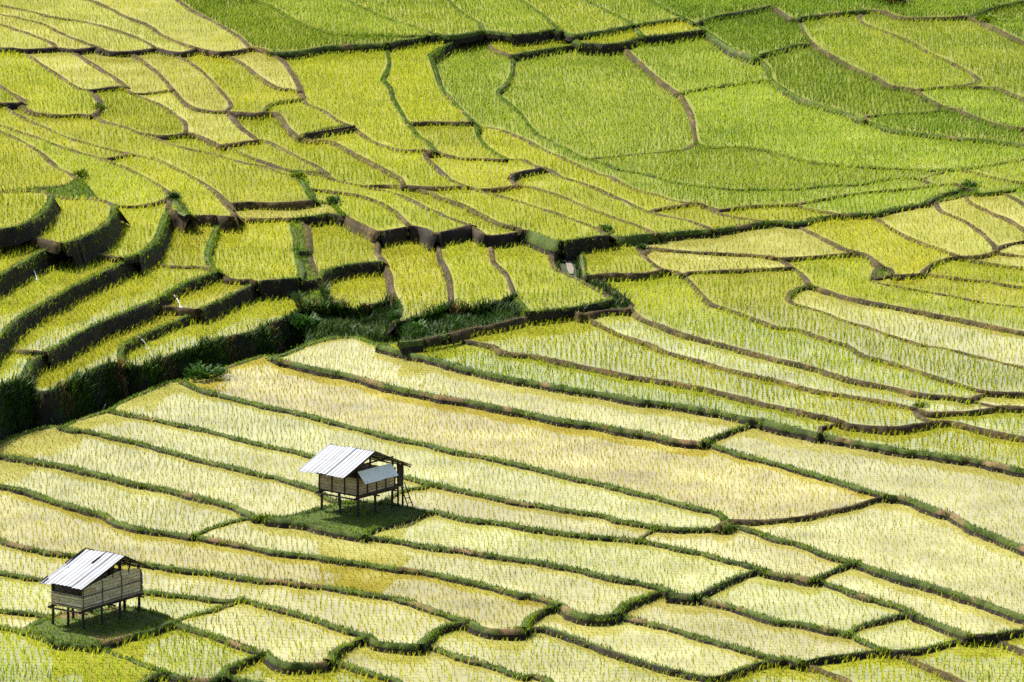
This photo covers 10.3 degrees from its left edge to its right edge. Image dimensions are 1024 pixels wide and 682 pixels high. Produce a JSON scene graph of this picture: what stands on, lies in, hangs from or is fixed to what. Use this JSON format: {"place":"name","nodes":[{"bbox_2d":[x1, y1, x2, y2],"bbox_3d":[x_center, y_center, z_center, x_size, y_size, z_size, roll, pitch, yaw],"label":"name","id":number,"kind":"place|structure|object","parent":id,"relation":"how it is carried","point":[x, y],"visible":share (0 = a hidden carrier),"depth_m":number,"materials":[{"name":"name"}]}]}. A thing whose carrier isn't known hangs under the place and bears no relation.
{"place":"outdoors","nodes":[
{"label":"outdoors","id":0,"kind":"place"},
{"bbox_2d":[0,344,49,440],"bbox_3d":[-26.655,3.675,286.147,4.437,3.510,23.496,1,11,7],"label":"rice paddy","id":1,"kind":"structure","parent":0,"point":[18,370],"depth_m":289.62,"materials":[{"name":"plant"}]},
{"bbox_2d":[0,187,65,247],"bbox_3d":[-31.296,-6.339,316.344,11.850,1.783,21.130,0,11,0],"label":"rice paddy","id":2,"kind":"structure","parent":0,"point":[25,215],"depth_m":318.68,"materials":[{"name":"plant"}]},
{"bbox_2d":[0,243,67,295],"bbox_3d":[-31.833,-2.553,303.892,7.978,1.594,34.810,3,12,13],"label":"rice paddy","id":3,"kind":"structure","parent":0,"point":[19,263],"depth_m":312.44,"materials":[{"name":"plant"}]},
{"bbox_2d":[0,130,81,191],"bbox_3d":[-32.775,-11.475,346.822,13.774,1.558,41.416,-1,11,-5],"label":"rice paddy","id":4,"kind":"structure","parent":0,"point":[23,164],"depth_m":342.48,"materials":[{"name":"plant"}]},
{"bbox_2d":[0,48,104,118],"bbox_3d":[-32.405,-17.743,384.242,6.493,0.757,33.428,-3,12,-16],"label":"rice paddy","id":5,"kind":"structure","parent":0,"point":[40,87],"depth_m":379.60,"materials":[{"name":"plant"}]},
{"bbox_2d":[0,193,129,268],"bbox_3d":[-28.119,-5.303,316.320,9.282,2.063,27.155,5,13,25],"label":"rice paddy","id":6,"kind":"structure","parent":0,"point":[82,231],"depth_m":319.19,"materials":[{"name":"plant"}]},
{"bbox_2d":[0,252,139,359],"bbox_3d":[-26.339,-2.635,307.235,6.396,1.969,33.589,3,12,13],"label":"rice paddy","id":7,"kind":"structure","parent":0,"point":[49,291],"depth_m":308.57,"materials":[{"name":"plant"}]},
{"bbox_2d":[0,4,158,56],"bbox_3d":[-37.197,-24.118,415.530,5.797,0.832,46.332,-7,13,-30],"label":"rice paddy","id":8,"kind":"structure","parent":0,"point":[107,42],"depth_m":403.40,"materials":[{"name":"plant"}]},
{"bbox_2d":[29,50,130,92],"bbox_3d":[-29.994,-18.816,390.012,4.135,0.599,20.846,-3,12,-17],"label":"rice paddy","id":9,"kind":"structure","parent":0,"point":[78,70],"depth_m":388.13,"materials":[{"name":"plant"}]},
{"bbox_2d":[0,622,169,681],"bbox_3d":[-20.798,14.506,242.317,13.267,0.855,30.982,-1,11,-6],"label":"rice paddy","id":10,"kind":"structure","parent":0,"point":[25,658],"depth_m":245.32,"materials":[{"name":"plant"}]},
{"bbox_2d":[0,0,196,57],"bbox_3d":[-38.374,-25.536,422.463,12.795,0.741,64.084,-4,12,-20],"label":"rice paddy","id":11,"kind":"structure","parent":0,"point":[91,12],"depth_m":411.65,"materials":[{"name":"plant"}]},
{"bbox_2d":[0,123,200,232],"bbox_3d":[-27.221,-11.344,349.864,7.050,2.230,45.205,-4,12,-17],"label":"rice paddy","id":12,"kind":"structure","parent":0,"point":[111,181],"depth_m":340.77,"materials":[{"name":"plant"}]},
{"bbox_2d":[22,603,181,652],"bbox_3d":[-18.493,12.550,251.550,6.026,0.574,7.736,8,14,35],"label":"grassy mound","id":13,"kind":"object","parent":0,"point":[130,622],"visible":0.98,"depth_m":250.89,"materials":[{"name":"green plant"}]},
{"bbox_2d":[40,547,154,629],"bbox_3d":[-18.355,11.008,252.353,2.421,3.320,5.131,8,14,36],"label":"stilt hut","id":14,"kind":"object","parent":13,"relation":"on","point":[84,580],"visible":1,"depth_m":251.42,"materials":[{"name":"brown wood"}]},
{"bbox_2d":[6,262,220,368],"bbox_3d":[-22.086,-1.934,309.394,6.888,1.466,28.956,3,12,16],"label":"rice paddy","id":15,"kind":"structure","parent":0,"point":[138,297],"depth_m":307.06,"materials":[{"name":"plant"}]},
{"bbox_2d":[27,310,199,428],"bbox_3d":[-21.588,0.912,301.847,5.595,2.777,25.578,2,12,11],"label":"rice paddy","id":16,"kind":"structure","parent":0,"point":[75,387],"depth_m":295.95,"materials":[{"name":"plant"}]},
{"bbox_2d":[0,572,245,620],"bbox_3d":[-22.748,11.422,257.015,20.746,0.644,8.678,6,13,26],"label":"rice paddy","id":17,"kind":"structure","parent":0,"point":[26,597],"depth_m":255.51,"materials":[{"name":"plant"}]},
{"bbox_2d":[0,457,247,541],"bbox_3d":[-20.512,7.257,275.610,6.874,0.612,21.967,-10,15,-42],"label":"rice paddy","id":18,"kind":"structure","parent":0,"point":[137,510],"depth_m":273.19,"materials":[{"name":"plant"}]},
{"bbox_2d":[92,199,172,272],"bbox_3d":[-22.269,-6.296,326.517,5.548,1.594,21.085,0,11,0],"label":"rice paddy","id":19,"kind":"structure","parent":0,"point":[142,240],"depth_m":323.01,"materials":[{"name":"plant"}]},
{"bbox_2d":[91,84,186,139],"bbox_3d":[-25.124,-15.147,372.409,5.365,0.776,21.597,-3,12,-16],"label":"rice paddy","id":20,"kind":"structure","parent":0,"point":[138,114],"depth_m":370.25,"materials":[{"name":"plant"}]},
{"bbox_2d":[0,424,333,523],"bbox_3d":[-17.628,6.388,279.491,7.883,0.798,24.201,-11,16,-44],"label":"rice paddy","id":21,"kind":"structure","parent":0,"point":[140,468],"depth_m":278.98,"materials":[{"name":"plant"}]},
{"bbox_2d":[13,105,322,210],"bbox_3d":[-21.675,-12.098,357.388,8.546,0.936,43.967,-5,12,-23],"label":"rice paddy","id":22,"kind":"structure","parent":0,"point":[242,185],"depth_m":350.47,"materials":[{"name":"plant"}]},
{"bbox_2d":[86,0,253,57],"bbox_3d":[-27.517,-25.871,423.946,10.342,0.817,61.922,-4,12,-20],"label":"rice paddy","id":23,"kind":"structure","parent":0,"point":[178,21],"depth_m":407.60,"materials":[{"name":"plant"}]},
{"bbox_2d":[113,149,244,233],"bbox_3d":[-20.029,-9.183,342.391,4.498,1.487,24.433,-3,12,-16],"label":"rice paddy","id":24,"kind":"structure","parent":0,"point":[207,204],"depth_m":339.89,"materials":[{"name":"plant"}]},
{"bbox_2d":[130,47,227,113],"bbox_3d":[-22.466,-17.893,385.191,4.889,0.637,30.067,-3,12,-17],"label":"rice paddy","id":25,"kind":"structure","parent":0,"point":[193,87],"depth_m":383.13,"materials":[{"name":"plant"}]},
{"bbox_2d":[100,620,265,681],"bbox_3d":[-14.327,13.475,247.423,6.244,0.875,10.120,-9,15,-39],"label":"rice paddy","id":26,"kind":"structure","parent":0,"point":[179,655],"depth_m":246.96,"materials":[{"name":"plant"}]},
{"bbox_2d":[154,223,228,276],"bbox_3d":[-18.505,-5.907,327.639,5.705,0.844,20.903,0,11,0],"label":"rice paddy","id":27,"kind":"structure","parent":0,"point":[187,246],"depth_m":324.35,"materials":[{"name":"plant"}]},
{"bbox_2d":[129,89,262,149],"bbox_3d":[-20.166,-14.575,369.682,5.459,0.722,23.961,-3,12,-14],"label":"rice paddy","id":28,"kind":"structure","parent":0,"point":[225,130],"depth_m":366.50,"materials":[{"name":"plant"}]},
{"bbox_2d":[155,274,259,323],"bbox_3d":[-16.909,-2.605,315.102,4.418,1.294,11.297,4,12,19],"label":"rice paddy","id":29,"kind":"structure","parent":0,"point":[212,302],"depth_m":312.83,"materials":[{"name":"plant"}]},
{"bbox_2d":[120,267,308,396],"bbox_3d":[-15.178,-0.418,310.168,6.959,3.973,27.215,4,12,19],"label":"rice paddy","id":30,"kind":"structure","parent":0,"point":[255,328],"depth_m":306.58,"materials":[{"name":"plant"}]},
{"bbox_2d":[0,540,469,655],"bbox_3d":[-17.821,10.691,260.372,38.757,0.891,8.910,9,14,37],"label":"rice paddy","id":31,"kind":"structure","parent":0,"point":[396,627],"depth_m":255.29,"materials":[{"name":"plant"}]},
{"bbox_2d":[174,52,308,119],"bbox_3d":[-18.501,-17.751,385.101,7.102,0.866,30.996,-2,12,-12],"label":"rice paddy","id":32,"kind":"structure","parent":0,"point":[242,90],"depth_m":380.44,"materials":[{"name":"plant"}]},
{"bbox_2d":[50,406,438,504],"bbox_3d":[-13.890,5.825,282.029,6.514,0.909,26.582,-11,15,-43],"label":"rice paddy","id":33,"kind":"structure","parent":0,"point":[217,451],"depth_m":283.35,"materials":[{"name":"plant"}]},
{"bbox_2d":[212,215,307,300],"bbox_3d":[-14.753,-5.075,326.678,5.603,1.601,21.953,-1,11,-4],"label":"rice paddy","id":34,"kind":"structure","parent":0,"point":[265,256],"depth_m":323.34,"materials":[{"name":"plant"}]},
{"bbox_2d":[173,597,376,674],"bbox_3d":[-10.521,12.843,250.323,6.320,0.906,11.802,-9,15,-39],"label":"rice paddy","id":35,"kind":"structure","parent":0,"point":[292,644],"depth_m":249.59,"materials":[{"name":"plant"}]},
{"bbox_2d":[0,489,557,640],"bbox_3d":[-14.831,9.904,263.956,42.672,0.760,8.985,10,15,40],"label":"rice paddy","id":36,"kind":"structure","parent":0,"point":[28,524],"depth_m":260.91,"materials":[{"name":"yellow plant"}]},
{"bbox_2d":[181,0,430,59],"bbox_3d":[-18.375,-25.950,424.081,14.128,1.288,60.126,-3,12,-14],"label":"rice paddy","id":37,"kind":"structure","parent":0,"point":[265,28],"depth_m":402.04,"materials":[{"name":"green plant"}]},
{"bbox_2d":[264,97,357,142],"bbox_3d":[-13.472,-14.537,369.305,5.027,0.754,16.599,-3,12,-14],"label":"rice paddy","id":38,"kind":"structure","parent":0,"point":[300,118],"depth_m":368.95,"materials":[{"name":"plant"}]},
{"bbox_2d":[161,130,477,251],"bbox_3d":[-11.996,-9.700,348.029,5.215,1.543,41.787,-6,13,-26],"label":"rice paddy","id":39,"kind":"structure","parent":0,"point":[428,226],"depth_m":338.03,"materials":[{"name":"plant"}]},
{"bbox_2d":[298,221,389,284],"bbox_3d":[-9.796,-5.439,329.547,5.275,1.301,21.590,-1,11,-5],"label":"rice paddy","id":40,"kind":"structure","parent":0,"point":[339,252],"depth_m":326.69,"materials":[{"name":"plant"}]},
{"bbox_2d":[255,0,441,44],"bbox_3d":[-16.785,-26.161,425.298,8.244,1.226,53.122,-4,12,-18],"label":"rice paddy","id":41,"kind":"structure","parent":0,"point":[342,15],"depth_m":410.21,"materials":[{"name":"green plant"}]},
{"bbox_2d":[315,270,398,319],"bbox_3d":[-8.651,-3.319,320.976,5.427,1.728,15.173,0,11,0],"label":"rice paddy","id":42,"kind":"structure","parent":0,"point":[362,293],"depth_m":317.25,"materials":[{"name":"plant"}]},
{"bbox_2d":[314,185,409,247],"bbox_3d":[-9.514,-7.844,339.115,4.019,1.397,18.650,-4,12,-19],"label":"rice paddy","id":43,"kind":"structure","parent":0,"point":[374,222],"depth_m":334.61,"materials":[{"name":"plant"}]},
{"bbox_2d":[285,47,441,157],"bbox_3d":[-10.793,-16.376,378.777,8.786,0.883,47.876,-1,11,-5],"label":"rice paddy","id":44,"kind":"structure","parent":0,"point":[354,88],"depth_m":378.80,"materials":[{"name":"plant"}]},
{"bbox_2d":[299,123,473,191],"bbox_3d":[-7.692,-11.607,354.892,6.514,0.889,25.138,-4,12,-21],"label":"rice paddy","id":45,"kind":"structure","parent":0,"point":[415,170],"depth_m":352.71,"materials":[{"name":"plant"}]},
{"bbox_2d":[107,377,721,533],"bbox_3d":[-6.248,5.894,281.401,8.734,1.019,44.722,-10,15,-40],"label":"rice paddy","id":46,"kind":"structure","parent":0,"point":[169,402],"depth_m":280.70,"materials":[{"name":"plant"}]},
{"bbox_2d":[380,237,457,340],"bbox_3d":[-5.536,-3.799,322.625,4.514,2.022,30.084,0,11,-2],"label":"rice paddy","id":47,"kind":"structure","parent":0,"point":[412,275],"depth_m":318.98,"materials":[{"name":"plant"}]},
{"bbox_2d":[351,0,486,43],"bbox_3d":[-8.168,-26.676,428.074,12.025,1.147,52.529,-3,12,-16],"label":"rice paddy","id":48,"kind":"structure","parent":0,"point":[450,21],"depth_m":411.44,"materials":[{"name":"green plant"}]},
{"bbox_2d":[185,512,664,626],"bbox_3d":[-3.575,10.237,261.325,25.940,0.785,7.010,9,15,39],"label":"rice paddy","id":49,"kind":"structure","parent":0,"point":[582,599],"depth_m":260.07,"materials":[{"name":"plant"}]},
{"bbox_2d":[263,498,436,542],"bbox_3d":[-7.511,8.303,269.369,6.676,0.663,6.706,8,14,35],"label":"grassy mound","id":50,"kind":"object","parent":49,"relation":"on","point":[349,522],"visible":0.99,"depth_m":268.45,"materials":[{"name":"green plant"}]},
{"bbox_2d":[298,444,412,516],"bbox_3d":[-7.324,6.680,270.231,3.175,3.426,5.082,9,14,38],"label":"stilt hut","id":51,"kind":"object","parent":50,"relation":"on","point":[344,470],"visible":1,"depth_m":269.41,"materials":[{"name":"brown wood"}]},
{"bbox_2d":[237,113,617,261],"bbox_3d":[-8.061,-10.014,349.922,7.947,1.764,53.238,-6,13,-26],"label":"rice paddy","id":52,"kind":"structure","parent":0,"point":[548,231],"depth_m":339.18,"materials":[{"name":"plant"}]},
{"bbox_2d":[335,643,543,681],"bbox_3d":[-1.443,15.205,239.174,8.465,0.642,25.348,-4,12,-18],"label":"rice paddy","id":53,"kind":"structure","parent":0,"point":[428,665],"depth_m":245.21,"materials":[{"name":"plant"}]},
{"bbox_2d":[376,183,520,248],"bbox_3d":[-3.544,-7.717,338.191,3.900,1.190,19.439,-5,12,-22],"label":"rice paddy","id":54,"kind":"structure","parent":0,"point":[488,234],"depth_m":333.45,"materials":[{"name":"plant"}]},
{"bbox_2d":[386,38,511,130],"bbox_3d":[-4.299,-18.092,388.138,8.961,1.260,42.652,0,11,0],"label":"rice paddy","id":55,"kind":"structure","parent":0,"point":[423,97],"depth_m":382.76,"materials":[{"name":"plant"}]},
{"bbox_2d":[414,118,514,162],"bbox_3d":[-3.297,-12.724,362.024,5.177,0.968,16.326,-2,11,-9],"label":"rice paddy","id":56,"kind":"structure","parent":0,"point":[458,141],"depth_m":361.43,"materials":[{"name":"plant"}]},
{"bbox_2d":[434,238,520,316],"bbox_3d":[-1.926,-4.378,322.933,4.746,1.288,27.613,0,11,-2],"label":"rice paddy","id":57,"kind":"structure","parent":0,"point":[477,278],"depth_m":319.33,"materials":[{"name":"plant"}]},
{"bbox_2d":[430,151,547,192],"bbox_3d":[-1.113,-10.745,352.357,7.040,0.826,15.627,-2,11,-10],"label":"rice paddy","id":58,"kind":"structure","parent":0,"point":[489,175],"depth_m":351.19,"materials":[{"name":"plant"}]},
{"bbox_2d":[452,0,565,46],"bbox_3d":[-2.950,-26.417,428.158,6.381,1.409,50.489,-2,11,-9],"label":"rice paddy","id":59,"kind":"structure","parent":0,"point":[520,22],"depth_m":410.33,"materials":[{"name":"green plant"}]},
{"bbox_2d":[270,334,754,449],"bbox_3d":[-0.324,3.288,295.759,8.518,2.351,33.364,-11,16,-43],"label":"rice paddy","id":60,"kind":"structure","parent":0,"point":[354,358],"depth_m":293.64,"materials":[{"name":"plant"}]},
{"bbox_2d":[399,253,625,341],"bbox_3d":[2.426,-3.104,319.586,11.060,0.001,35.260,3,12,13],"label":"gully","id":61,"kind":"object","parent":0,"point":[563,266],"visible":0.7,"depth_m":310.47,"materials":[{"name":"plant"}]},
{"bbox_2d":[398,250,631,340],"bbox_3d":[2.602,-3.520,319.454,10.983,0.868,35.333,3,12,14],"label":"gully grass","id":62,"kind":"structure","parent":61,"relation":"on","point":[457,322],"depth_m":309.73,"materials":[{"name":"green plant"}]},
{"bbox_2d":[390,485,660,543],"bbox_3d":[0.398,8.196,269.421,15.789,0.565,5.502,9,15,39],"label":"rice paddy","id":63,"kind":"structure","parent":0,"point":[462,508],"depth_m":268.88,"materials":[{"name":"plant"}]},
{"bbox_2d":[174,353,890,534],"bbox_3d":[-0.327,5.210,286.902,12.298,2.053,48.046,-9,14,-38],"label":"rice paddy","id":64,"kind":"structure","parent":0,"point":[726,489],"depth_m":282.57,"materials":[{"name":"beige plant"}]},
{"bbox_2d":[494,241,618,320],"bbox_3d":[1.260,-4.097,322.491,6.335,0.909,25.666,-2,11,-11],"label":"rice paddy","id":65,"kind":"structure","parent":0,"point":[544,285],"depth_m":316.99,"materials":[{"name":"plant"}]},
{"bbox_2d":[364,508,763,605],"bbox_3d":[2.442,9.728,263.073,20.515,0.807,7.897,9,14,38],"label":"rice paddy","id":66,"kind":"structure","parent":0,"point":[677,578],"depth_m":262.16,"materials":[{"name":"plant"}]},
{"bbox_2d":[429,625,712,681],"bbox_3d":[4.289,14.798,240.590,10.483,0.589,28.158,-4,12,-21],"label":"rice paddy","id":67,"kind":"structure","parent":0,"point":[547,658],"depth_m":246.05,"materials":[{"name":"plant"}]},
{"bbox_2d":[482,181,665,246],"bbox_3d":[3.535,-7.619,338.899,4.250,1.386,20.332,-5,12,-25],"label":"rice paddy","id":68,"kind":"structure","parent":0,"point":[627,233],"depth_m":337.01,"materials":[{"name":"plant"}]},
{"bbox_2d":[525,0,635,40],"bbox_3d":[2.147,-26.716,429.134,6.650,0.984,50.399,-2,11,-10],"label":"rice paddy","id":69,"kind":"structure","parent":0,"point":[578,19],"depth_m":412.49,"materials":[{"name":"green plant"}]},
{"bbox_2d":[480,124,696,211],"bbox_3d":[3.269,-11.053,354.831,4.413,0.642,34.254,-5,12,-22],"label":"rice paddy","id":70,"kind":"structure","parent":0,"point":[507,144],"depth_m":353.79,"materials":[{"name":"plant"}]},
{"bbox_2d":[501,48,692,157],"bbox_3d":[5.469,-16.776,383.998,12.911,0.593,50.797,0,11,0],"label":"rice paddy","id":71,"kind":"structure","parent":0,"point":[575,101],"depth_m":379.87,"materials":[{"name":"green plant"}]},
{"bbox_2d":[372,337,837,443],"bbox_3d":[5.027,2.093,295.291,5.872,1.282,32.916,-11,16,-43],"label":"rice paddy","id":72,"kind":"structure","parent":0,"point":[468,360],"depth_m":294.80,"materials":[{"name":"plant"}]},
{"bbox_2d":[515,166,718,242],"bbox_3d":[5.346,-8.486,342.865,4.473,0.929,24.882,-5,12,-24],"label":"rice paddy","id":73,"kind":"structure","parent":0,"point":[672,228],"depth_m":340.25,"materials":[{"name":"plant"}]},
{"bbox_2d":[578,241,670,281],"bbox_3d":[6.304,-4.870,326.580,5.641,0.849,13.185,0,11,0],"label":"rice paddy","id":74,"kind":"structure","parent":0,"point":[632,262],"depth_m":323.46,"materials":[{"name":"plant"}]},
{"bbox_2d":[531,612,800,681],"bbox_3d":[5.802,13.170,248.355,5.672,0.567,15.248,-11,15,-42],"label":"rice paddy","id":75,"kind":"structure","parent":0,"point":[660,650],"depth_m":247.04,"materials":[{"name":"plant"}]},
{"bbox_2d":[436,41,937,211],"bbox_3d":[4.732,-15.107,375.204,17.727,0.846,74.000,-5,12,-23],"label":"rice paddy","id":76,"kind":"structure","parent":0,"point":[476,79],"depth_m":362.99,"materials":[{"name":"green plant"}]},
{"bbox_2d":[438,311,939,434],"bbox_3d":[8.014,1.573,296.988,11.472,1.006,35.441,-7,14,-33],"label":"rice paddy","id":77,"kind":"structure","parent":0,"point":[577,339],"depth_m":298.18,"materials":[{"name":"plant"}]},
{"bbox_2d":[623,34,767,97],"bbox_3d":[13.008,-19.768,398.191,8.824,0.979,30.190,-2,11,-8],"label":"rice paddy","id":78,"kind":"structure","parent":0,"point":[701,63],"depth_m":395.16,"materials":[{"name":"green plant"}]},
{"bbox_2d":[647,246,796,278],"bbox_3d":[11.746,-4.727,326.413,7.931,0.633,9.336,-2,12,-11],"label":"rice paddy","id":79,"kind":"structure","parent":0,"point":[685,265],"depth_m":324.91,"materials":[{"name":"plant"}]},
{"bbox_2d":[642,218,852,261],"bbox_3d":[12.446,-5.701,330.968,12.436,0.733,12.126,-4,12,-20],"label":"rice paddy","id":80,"kind":"structure","parent":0,"point":[786,244],"depth_m":329.94,"materials":[{"name":"plant"}]},
{"bbox_2d":[633,524,864,586],"bbox_3d":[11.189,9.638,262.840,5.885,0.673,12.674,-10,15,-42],"label":"rice paddy","id":81,"kind":"structure","parent":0,"point":[793,565],"depth_m":261.88,"materials":[{"name":"plant"}]},
{"bbox_2d":[621,595,887,667],"bbox_3d":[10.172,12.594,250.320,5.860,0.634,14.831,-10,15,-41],"label":"rice paddy","id":82,"kind":"structure","parent":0,"point":[701,623],"depth_m":248.95,"materials":[{"name":"plant"}]},
{"bbox_2d":[702,2,814,64],"bbox_3d":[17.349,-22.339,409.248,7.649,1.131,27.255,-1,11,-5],"label":"rice paddy","id":83,"kind":"structure","parent":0,"point":[755,37],"depth_m":406.68,"materials":[{"name":"green plant"}]},
{"bbox_2d":[580,141,945,190],"bbox_3d":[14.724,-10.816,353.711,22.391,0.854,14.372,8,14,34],"label":"rice paddy","id":84,"kind":"structure","parent":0,"point":[733,166],"depth_m":353.25,"materials":[{"name":"green plant"}]},
{"bbox_2d":[592,265,985,403],"bbox_3d":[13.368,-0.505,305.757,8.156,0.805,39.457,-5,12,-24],"label":"rice paddy","id":85,"kind":"structure","parent":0,"point":[675,305],"depth_m":303.99,"materials":[{"name":"plant"}]},
{"bbox_2d":[582,307,997,417],"bbox_3d":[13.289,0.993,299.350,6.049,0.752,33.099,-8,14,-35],"label":"rice paddy","id":86,"kind":"structure","parent":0,"point":[622,321],"depth_m":297.82,"materials":[{"name":"plant"}]},
{"bbox_2d":[694,574,908,638],"bbox_3d":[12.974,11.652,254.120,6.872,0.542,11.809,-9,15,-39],"label":"rice paddy","id":87,"kind":"structure","parent":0,"point":[814,608],"depth_m":253.18,"materials":[{"name":"plant"}]},
{"bbox_2d":[655,0,1023,45],"bbox_3d":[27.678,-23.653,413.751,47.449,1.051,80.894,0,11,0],"label":"rice paddy","id":88,"kind":"structure","parent":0,"point":[696,12],"depth_m":417.42,"materials":[{"name":"green plant"}]},
{"bbox_2d":[677,76,1023,171],"bbox_3d":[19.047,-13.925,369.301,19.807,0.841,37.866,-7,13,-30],"label":"rice paddy","id":89,"kind":"structure","parent":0,"point":[764,114],"depth_m":365.72,"materials":[{"name":"green plant"}]},
{"bbox_2d":[758,40,944,125],"bbox_3d":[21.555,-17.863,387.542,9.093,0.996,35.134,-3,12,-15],"label":"rice paddy","id":90,"kind":"structure","parent":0,"point":[807,75],"depth_m":384.08,"materials":[{"name":"green plant"}]},
{"bbox_2d":[683,265,1023,398],"bbox_3d":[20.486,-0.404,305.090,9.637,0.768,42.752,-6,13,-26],"label":"rice paddy","id":91,"kind":"structure","parent":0,"point":[766,297],"depth_m":305.95,"materials":[{"name":"plant"}]},
{"bbox_2d":[701,427,1023,556],"bbox_3d":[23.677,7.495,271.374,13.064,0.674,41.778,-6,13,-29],"label":"rice paddy","id":92,"kind":"structure","parent":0,"point":[985,505],"depth_m":275.24,"materials":[{"name":"plant"}]},
{"bbox_2d":[730,499,1023,624],"bbox_3d":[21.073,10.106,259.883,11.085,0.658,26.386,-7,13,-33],"label":"rice paddy","id":93,"kind":"structure","parent":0,"point":[906,546],"depth_m":261.66,"materials":[{"name":"plant"}]},
{"bbox_2d":[798,210,956,280],"bbox_3d":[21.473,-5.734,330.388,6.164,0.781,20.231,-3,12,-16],"label":"rice paddy","id":94,"kind":"structure","parent":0,"point":[883,246],"depth_m":329.36,"materials":[{"name":"plant"}]},
{"bbox_2d":[793,179,963,220],"bbox_3d":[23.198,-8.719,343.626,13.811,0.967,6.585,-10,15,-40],"label":"rice paddy","id":95,"kind":"structure","parent":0,"point":[876,204],"depth_m":342.30,"materials":[{"name":"green plant"}]},
{"bbox_2d":[802,647,957,681],"bbox_3d":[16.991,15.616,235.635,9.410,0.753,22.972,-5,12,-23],"label":"rice paddy","id":96,"kind":"structure","parent":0,"point":[881,669],"depth_m":243.81,"materials":[{"name":"plant"}]},
{"bbox_2d":[797,8,974,93],"bbox_3d":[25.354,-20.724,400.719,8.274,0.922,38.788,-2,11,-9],"label":"rice paddy","id":97,"kind":"structure","parent":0,"point":[889,58],"depth_m":397.04,"materials":[{"name":"green plant"}]},
{"bbox_2d":[838,613,969,657],"bbox_3d":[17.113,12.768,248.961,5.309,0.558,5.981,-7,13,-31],"label":"rice paddy","id":98,"kind":"structure","parent":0,"point":[898,637],"depth_m":248.03,"materials":[{"name":"plant"}]},
{"bbox_2d":[789,247,1023,335],"bbox_3d":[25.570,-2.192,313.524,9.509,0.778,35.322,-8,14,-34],"label":"rice paddy","id":99,"kind":"structure","parent":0,"point":[842,278],"depth_m":315.22,"materials":[{"name":"plant"}]},
{"bbox_2d":[792,285,1023,365],"bbox_3d":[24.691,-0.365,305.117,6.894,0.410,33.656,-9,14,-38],"label":"rice paddy","id":100,"kind":"structure","parent":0,"point":[996,345],"depth_m":307.40,"materials":[{"name":"plant"}]},
{"bbox_2d":[814,568,1023,643],"bbox_3d":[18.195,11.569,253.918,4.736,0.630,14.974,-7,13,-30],"label":"rice paddy","id":101,"kind":"structure","parent":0,"point":[951,618],"depth_m":252.39,"materials":[{"name":"plant"}]},
{"bbox_2d":[818,416,1023,477],"bbox_3d":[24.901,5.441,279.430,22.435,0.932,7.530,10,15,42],"label":"rice paddy","id":102,"kind":"structure","parent":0,"point":[951,445],"depth_m":281.10,"materials":[{"name":"plant"}]},
{"bbox_2d":[874,202,999,260],"bbox_3d":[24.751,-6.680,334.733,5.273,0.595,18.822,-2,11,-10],"label":"rice paddy","id":103,"kind":"structure","parent":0,"point":[933,226],"depth_m":333.73,"materials":[{"name":"plant"}]},
{"bbox_2d":[856,8,1023,101],"bbox_3d":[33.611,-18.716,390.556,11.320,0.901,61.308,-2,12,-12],"label":"rice paddy","id":104,"kind":"structure","parent":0,"point":[986,56],"depth_m":400.89,"materials":[{"name":"green plant"}]},
{"bbox_2d":[867,102,1023,148],"bbox_3d":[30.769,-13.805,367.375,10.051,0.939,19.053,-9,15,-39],"label":"rice paddy","id":105,"kind":"structure","parent":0,"point":[947,122],"depth_m":368.24,"materials":[{"name":"green plant"}]},
{"bbox_2d":[867,269,1023,307],"bbox_3d":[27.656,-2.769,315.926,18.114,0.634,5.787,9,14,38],"label":"rice paddy","id":106,"kind":"structure","parent":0,"point":[993,293],"depth_m":317.80,"materials":[{"name":"plant"}]},
{"bbox_2d":[887,637,1023,681],"bbox_3d":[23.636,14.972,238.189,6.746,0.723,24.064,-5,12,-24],"label":"rice paddy","id":107,"kind":"structure","parent":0,"point":[970,661],"depth_m":244.62,"materials":[{"name":"plant"}]},
{"bbox_2d":[914,82,1023,132],"bbox_3d":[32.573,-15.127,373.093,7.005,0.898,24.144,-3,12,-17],"label":"rice paddy","id":108,"kind":"structure","parent":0,"point":[998,105],"depth_m":376.64,"materials":[{"name":"green plant"}]},
{"bbox_2d":[933,193,1023,249],"bbox_3d":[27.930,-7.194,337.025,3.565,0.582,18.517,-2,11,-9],"label":"rice paddy","id":109,"kind":"structure","parent":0,"point":[999,232],"depth_m":336.78,"materials":[{"name":"plant"}]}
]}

